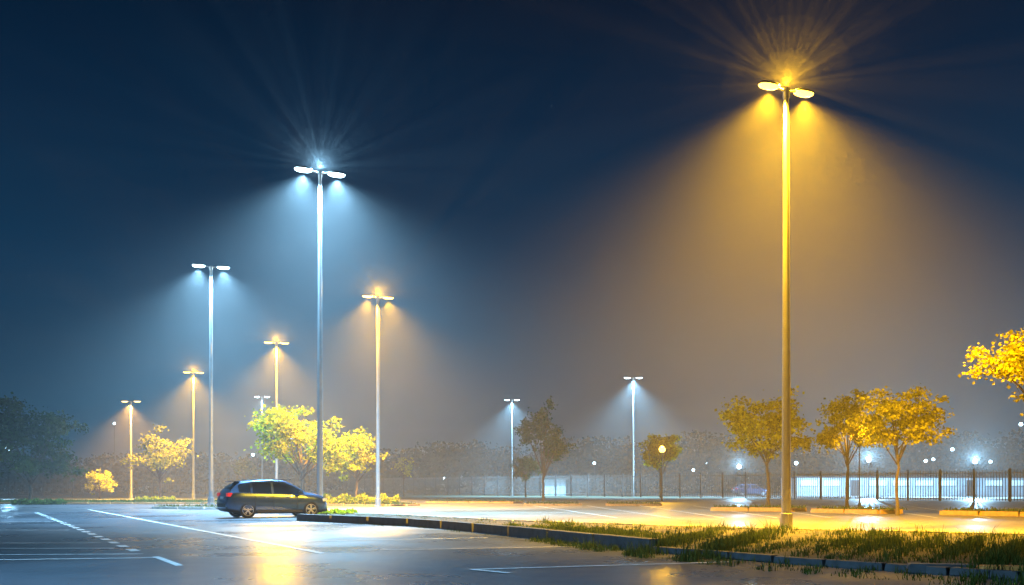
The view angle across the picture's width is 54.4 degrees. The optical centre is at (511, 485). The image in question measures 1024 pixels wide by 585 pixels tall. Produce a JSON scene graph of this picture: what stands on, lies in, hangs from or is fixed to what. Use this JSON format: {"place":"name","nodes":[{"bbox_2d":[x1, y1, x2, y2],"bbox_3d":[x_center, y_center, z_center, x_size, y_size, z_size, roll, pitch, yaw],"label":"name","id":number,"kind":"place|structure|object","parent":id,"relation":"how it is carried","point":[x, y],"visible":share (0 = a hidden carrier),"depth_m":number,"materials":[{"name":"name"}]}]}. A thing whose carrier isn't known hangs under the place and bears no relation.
{"place":"outdoors","nodes":[
{"label":"outdoors","id":0,"kind":"place"},
{"bbox_2d":[8,461,8,496],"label":"globe lamp","id":1,"kind":"object","parent":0,"point":[8,480],"visible":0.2,"depth_m":119.97,"materials":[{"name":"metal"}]},
{"bbox_2d":[152,503,217,508],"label":"planting island","id":2,"kind":"structure","parent":0,"point":[187,506],"depth_m":56.07,"materials":[{"name":"concrete"}]},
{"bbox_2d":[0,486,911,498],"bbox_3d":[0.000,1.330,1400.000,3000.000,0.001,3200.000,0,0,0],"label":"ground","id":3,"kind":"structure","parent":0,"point":[332,492],"depth_m":126.43,"materials":[{"name":"soil"}]},
{"bbox_2d":[84,469,117,498],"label":"deciduous tree","id":4,"kind":"object","parent":3,"relation":"on","point":[97,479],"visible":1,"depth_m":99.68,"materials":[{"name":"yellow plant"}]},
{"bbox_2d":[0,482,230,496],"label":"metal fence","id":5,"kind":"object","parent":3,"relation":"on","point":[43,484],"visible":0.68,"depth_m":116.77,"materials":[{"name":"metal"}]},
{"bbox_2d":[231,454,260,478],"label":"deciduous tree","id":6,"kind":"object","parent":3,"relation":"on","point":[246,466],"visible":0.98,"depth_m":109.54,"materials":[{"name":"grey plant"}]},
{"bbox_2d":[255,396,269,478],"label":"street lamp","id":7,"kind":"object","parent":3,"relation":"on","point":[261,438],"visible":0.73,"depth_m":141.51,"materials":[{"name":"metal"}]},
{"bbox_2d":[390,457,415,496],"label":"deciduous tree","id":8,"kind":"object","parent":3,"relation":"on","point":[400,465],"visible":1,"depth_m":119.75,"materials":[{"name":"green plant"}]},
{"bbox_2d":[0,428,1023,493],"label":"distant trees","id":9,"kind":"object","parent":3,"relation":"on","point":[476,463],"visible":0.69,"depth_m":189.11,"materials":[{"name":"green plant"}]},
{"bbox_2d":[505,399,518,495],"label":"street lamp","id":10,"kind":"object","parent":3,"relation":"on","point":[511,443],"visible":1,"depth_m":130.63,"materials":[{"name":"metal"}]},
{"bbox_2d":[509,456,541,496],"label":"deciduous tree","id":11,"kind":"object","parent":3,"relation":"on","point":[525,462],"visible":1,"depth_m":114.81,"materials":[{"name":"green plant"}]},
{"bbox_2d":[541,478,567,495],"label":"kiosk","id":12,"kind":"object","parent":3,"relation":"on","point":[552,485],"visible":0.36,"depth_m":135.00,"materials":[{"name":"glass"}]},
{"bbox_2d":[624,377,641,496],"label":"street lamp","id":13,"kind":"object","parent":3,"relation":"on","point":[633,427],"visible":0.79,"depth_m":121.28,"materials":[{"name":"metal"}]},
{"bbox_2d":[639,433,688,497],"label":"deciduous tree","id":14,"kind":"object","parent":3,"relation":"on","point":[671,452],"visible":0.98,"depth_m":104.50,"materials":[{"name":"green plant"}]},
{"bbox_2d":[343,468,1023,501],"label":"metal fence","id":15,"kind":"object","parent":3,"relation":"on","point":[488,485],"visible":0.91,"depth_m":107.78,"materials":[{"name":"metal"}]},
{"bbox_2d":[0,499,1019,584],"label":"parking lot","id":16,"kind":"structure","parent":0,"point":[204,558],"depth_m":18.11,"materials":[{"name":"grey asphalt"}]},
{"bbox_2d":[10,498,66,504],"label":"hedge","id":17,"kind":"object","parent":16,"relation":"on","point":[38,501],"visible":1,"depth_m":69.55,"materials":[{"name":"green plant"}]},
{"bbox_2d":[0,392,89,499],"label":"deciduous tree","id":18,"kind":"object","parent":16,"relation":"on","point":[29,466],"visible":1,"depth_m":84.24,"materials":[{"name":"green plant"}]},
{"bbox_2d":[0,498,216,503],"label":"planting island","id":19,"kind":"structure","parent":16,"relation":"on","point":[129,501],"depth_m":72.48,"materials":[{"name":"soil"}]},
{"bbox_2d":[122,400,140,498],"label":"street lamp","id":20,"kind":"object","parent":16,"relation":"on","point":[130,495],"visible":1,"depth_m":99.87,"materials":[{"name":"metal"}]},
{"bbox_2d":[135,495,175,500],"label":"hedge","id":21,"kind":"object","parent":16,"relation":"on","point":[156,497],"visible":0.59,"depth_m":81.69,"materials":[{"name":"green plant"}]},
{"bbox_2d":[121,423,198,497],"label":"deciduous tree","id":22,"kind":"object","parent":16,"relation":"on","point":[172,454],"visible":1,"depth_m":91.60,"materials":[{"name":"yellow plant"}]},
{"bbox_2d":[183,371,203,498],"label":"street lamp","id":23,"kind":"object","parent":16,"relation":"on","point":[193,469],"visible":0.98,"depth_m":97.01,"materials":[{"name":"metal"}]},
{"bbox_2d":[192,263,229,503],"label":"street lamp","id":24,"kind":"object","parent":16,"relation":"on","point":[210,499],"visible":0.98,"depth_m":70.69,"materials":[{"name":"metal"}]},
{"bbox_2d":[217,479,326,517],"bbox_3d":[-9.947,0.510,41.495,4.320,1.581,2.160,0,0,-31],"label":"parked car","id":25,"kind":"object","parent":16,"relation":"on","point":[247,498],"visible":0.99,"depth_m":40.60,"materials":[{"name":"blue paint"}]},
{"bbox_2d":[264,341,288,478],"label":"street lamp","id":26,"kind":"object","parent":16,"relation":"on","point":[276,404],"visible":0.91,"depth_m":84.88,"materials":[{"name":"metal"}]},
{"bbox_2d":[244,401,375,490],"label":"deciduous tree","id":27,"kind":"object","parent":16,"relation":"on","point":[285,429],"visible":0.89,"depth_m":65.22,"materials":[{"name":"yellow plant"}]},
{"bbox_2d":[297,514,657,549],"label":"kerb","id":28,"kind":"structure","parent":16,"relation":"on","point":[530,532],"depth_m":26.97,"materials":[{"name":"concrete"}]},
{"bbox_2d":[0,506,989,572],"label":"parking markings","id":29,"kind":"object","parent":16,"relation":"on","point":[168,561],"visible":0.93,"depth_m":20.93,"materials":[{"name":"paint"}]},
{"bbox_2d":[320,514,1023,564],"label":"median strip","id":30,"kind":"object","parent":16,"relation":"on","point":[800,533],"visible":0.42,"depth_m":23.21,"materials":[{"name":"plant"}]},
{"bbox_2d":[307,511,1023,584],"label":"grass","id":31,"kind":"structure","parent":30,"relation":"on","point":[1008,553],"depth_m":18.94,"materials":[{"name":"green plant"}]},
{"bbox_2d":[758,80,813,527],"bbox_3d":[7.932,-6.724,28.798,6.338,16.049,6.338,0,0,-25],"label":"street lamp","id":32,"kind":"object","parent":30,"relation":"on","point":[786,515],"visible":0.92,"depth_m":28.71,"materials":[{"name":"metal"}]},
{"bbox_2d":[654,546,1022,579],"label":"kerb","id":33,"kind":"structure","parent":16,"relation":"on","point":[935,570],"depth_m":15.61,"materials":[{"name":"grey concrete"}]},
{"bbox_2d":[905,563,976,573],"bbox_3d":[6.420,1.230,14.804,1.086,0.150,0.296,0,0,14],"label":"kerb stone","id":34,"kind":"object","parent":16,"relation":"on","point":[914,568],"visible":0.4,"depth_m":14.76,"materials":[{"name":"concrete"}]},
{"bbox_2d":[0,0,1023,485],"label":"sky","id":35,"kind":"structure","parent":0,"point":[566,201],"materials":[{"name":"blue"}]},
{"bbox_2d":[524,501,581,505],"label":"planting island","id":36,"kind":"structure","parent":0,"point":[546,503],"depth_m":65.41,"materials":[{"name":"concrete"}]},
{"bbox_2d":[605,501,661,505],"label":"planting island","id":37,"kind":"structure","parent":0,"point":[626,503],"depth_m":65.47,"materials":[{"name":"concrete"}]},
{"bbox_2d":[327,500,1023,533],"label":"parking lot","id":38,"kind":"structure","parent":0,"point":[904,521],"depth_m":46.97,"materials":[{"name":"grey asphalt"}]},
{"bbox_2d":[294,166,344,496],"bbox_3d":[-9.100,-8.439,47.197,6.290,19.478,6.290,0,0,-28],"label":"street lamp","id":39,"kind":"object","parent":38,"relation":"on","point":[305,169],"visible":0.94,"depth_m":47.11,"materials":[{"name":"metal"}]},
{"bbox_2d":[317,508,357,513],"bbox_3d":[-8.089,1.182,43.496,2.726,0.493,1.211,0,0,0],"label":"hedge","id":40,"kind":"object","parent":38,"relation":"on","point":[346,511],"visible":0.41,"depth_m":43.14,"materials":[{"name":"green plant"}]},
{"bbox_2d":[331,421,389,496],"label":"deciduous tree","id":41,"kind":"object","parent":38,"relation":"on","point":[363,459],"visible":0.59,"depth_m":71.66,"materials":[{"name":"yellow plant"}]},
{"bbox_2d":[327,501,419,505],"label":"planting island","id":42,"kind":"structure","parent":38,"relation":"on","point":[382,504],"depth_m":64.24,"materials":[{"name":"concrete"}]},
{"bbox_2d":[323,492,399,503],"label":"hedge","id":43,"kind":"object","parent":42,"relation":"on","point":[347,498],"visible":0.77,"depth_m":65.51,"materials":[{"name":"green plant"}]},
{"bbox_2d":[362,294,393,506],"bbox_3d":[-8.320,-6.892,61.785,6.470,16.384,6.470,0,0,-22],"label":"street lamp","id":44,"kind":"object","parent":38,"relation":"on","point":[377,501],"visible":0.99,"depth_m":61.70,"materials":[{"name":"metal"}]},
{"bbox_2d":[426,499,523,502],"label":"planting island","id":45,"kind":"structure","parent":38,"relation":"on","point":[476,501],"depth_m":74.97,"materials":[{"name":"concrete"}]},
{"bbox_2d":[513,396,577,500],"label":"deciduous tree","id":46,"kind":"object","parent":38,"relation":"on","point":[553,446],"visible":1,"depth_m":87.65,"materials":[{"name":"green plant"}]},
{"bbox_2d":[659,446,664,500],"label":"globe lamp","id":47,"kind":"object","parent":38,"relation":"on","point":[661,449],"visible":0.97,"depth_m":84.96,"materials":[{"name":"metal"}]},
{"bbox_2d":[353,513,1023,534],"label":"kerb","id":48,"kind":"structure","parent":38,"relation":"on","point":[666,525],"depth_m":30.77,"materials":[{"name":"concrete"}]},
{"bbox_2d":[711,504,806,511],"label":"planting island","id":49,"kind":"structure","parent":38,"relation":"on","point":[769,508],"depth_m":50.89,"materials":[{"name":"concrete"}]},
{"bbox_2d":[714,385,818,506],"bbox_3d":[14.220,-2.178,56.185,5.946,6.979,6.136,0,0,0],"label":"autumn tree","id":50,"kind":"object","parent":38,"relation":"on","point":[744,424],"visible":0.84,"depth_m":55.61,"materials":[{"name":"yellow plant"}]},
{"bbox_2d":[813,388,875,507],"bbox_3d":[19.586,-2.153,57.889,4.408,6.925,3.851,0,0,0],"label":"autumn tree","id":51,"kind":"object","parent":38,"relation":"on","point":[829,438],"visible":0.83,"depth_m":57.40,"materials":[{"name":"yellow plant"}]},
{"bbox_2d":[810,505,906,513],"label":"planting island","id":52,"kind":"structure","parent":38,"relation":"on","point":[859,510],"depth_m":47.24,"materials":[{"name":"concrete"}]},
{"bbox_2d":[858,436,860,506],"bbox_3d":[20.236,-0.848,58.000,0.400,4.296,0.400,0,0,0],"label":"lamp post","id":53,"kind":"object","parent":38,"relation":"on","point":[859,504],"visible":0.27,"depth_m":57.96,"materials":[{"name":"metal"}]},
{"bbox_2d":[845,383,956,514],"bbox_3d":[17.241,-1.582,44.062,4.822,5.769,4.992,0,0,0],"label":"autumn tree","id":54,"kind":"object","parent":38,"relation":"on","point":[889,410],"visible":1,"depth_m":43.61,"materials":[{"name":"yellow plant"}]},
{"bbox_2d":[939,506,1023,516],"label":"planting island","id":55,"kind":"structure","parent":38,"relation":"on","point":[995,511],"depth_m":43.63,"materials":[{"name":"concrete"}]},
{"bbox_2d":[958,327,1023,415],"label":"autumn tree","id":56,"kind":"object","parent":38,"relation":"on","point":[1011,365],"visible":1,"depth_m":27.41,"materials":[{"name":"yellow plant"}]},
{"bbox_2d":[479,493,1022,498],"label":"neighbouring lot","id":57,"kind":"structure","parent":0,"point":[713,494],"depth_m":123.20,"materials":[{"name":"grey asphalt"}]},
{"bbox_2d":[733,484,765,495],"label":"parked car","id":58,"kind":"object","parent":57,"relation":"on","point":[756,490],"visible":0.61,"depth_m":124.17,"materials":[{"name":"grey paint"}]},
{"bbox_2d":[866,458,870,496],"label":"globe lamp","id":59,"kind":"object","parent":57,"relation":"on","point":[868,460],"visible":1,"depth_m":119.96,"materials":[{"name":"metal"}]},
{"bbox_2d":[781,478,1022,495],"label":"walls","id":60,"kind":"structure","parent":57,"relation":"on","point":[806,490],"depth_m":134.00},
{"bbox_2d":[777,477,1022,477],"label":"roof","id":61,"kind":"structure","parent":60,"relation":"on","point":[904,477],"depth_m":133.60,"materials":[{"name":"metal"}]},
{"bbox_2d":[801,480,1022,495],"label":"windows and doors","id":62,"kind":"structure","parent":60,"relation":"attached to","point":[806,482],"depth_m":133.95,"materials":[{"name":"glass"}]},
{"bbox_2d":[951,448,953,476],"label":"globe lamp","id":63,"kind":"object","parent":57,"relation":"on","point":[952,449],"visible":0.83,"depth_m":149.96,"materials":[{"name":"metal"}]},
{"bbox_2d":[973,459,977,496],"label":"globe lamp","id":64,"kind":"object","parent":57,"relation":"on","point":[975,461],"visible":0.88,"depth_m":112.96,"materials":[{"name":"metal"}]}
]}

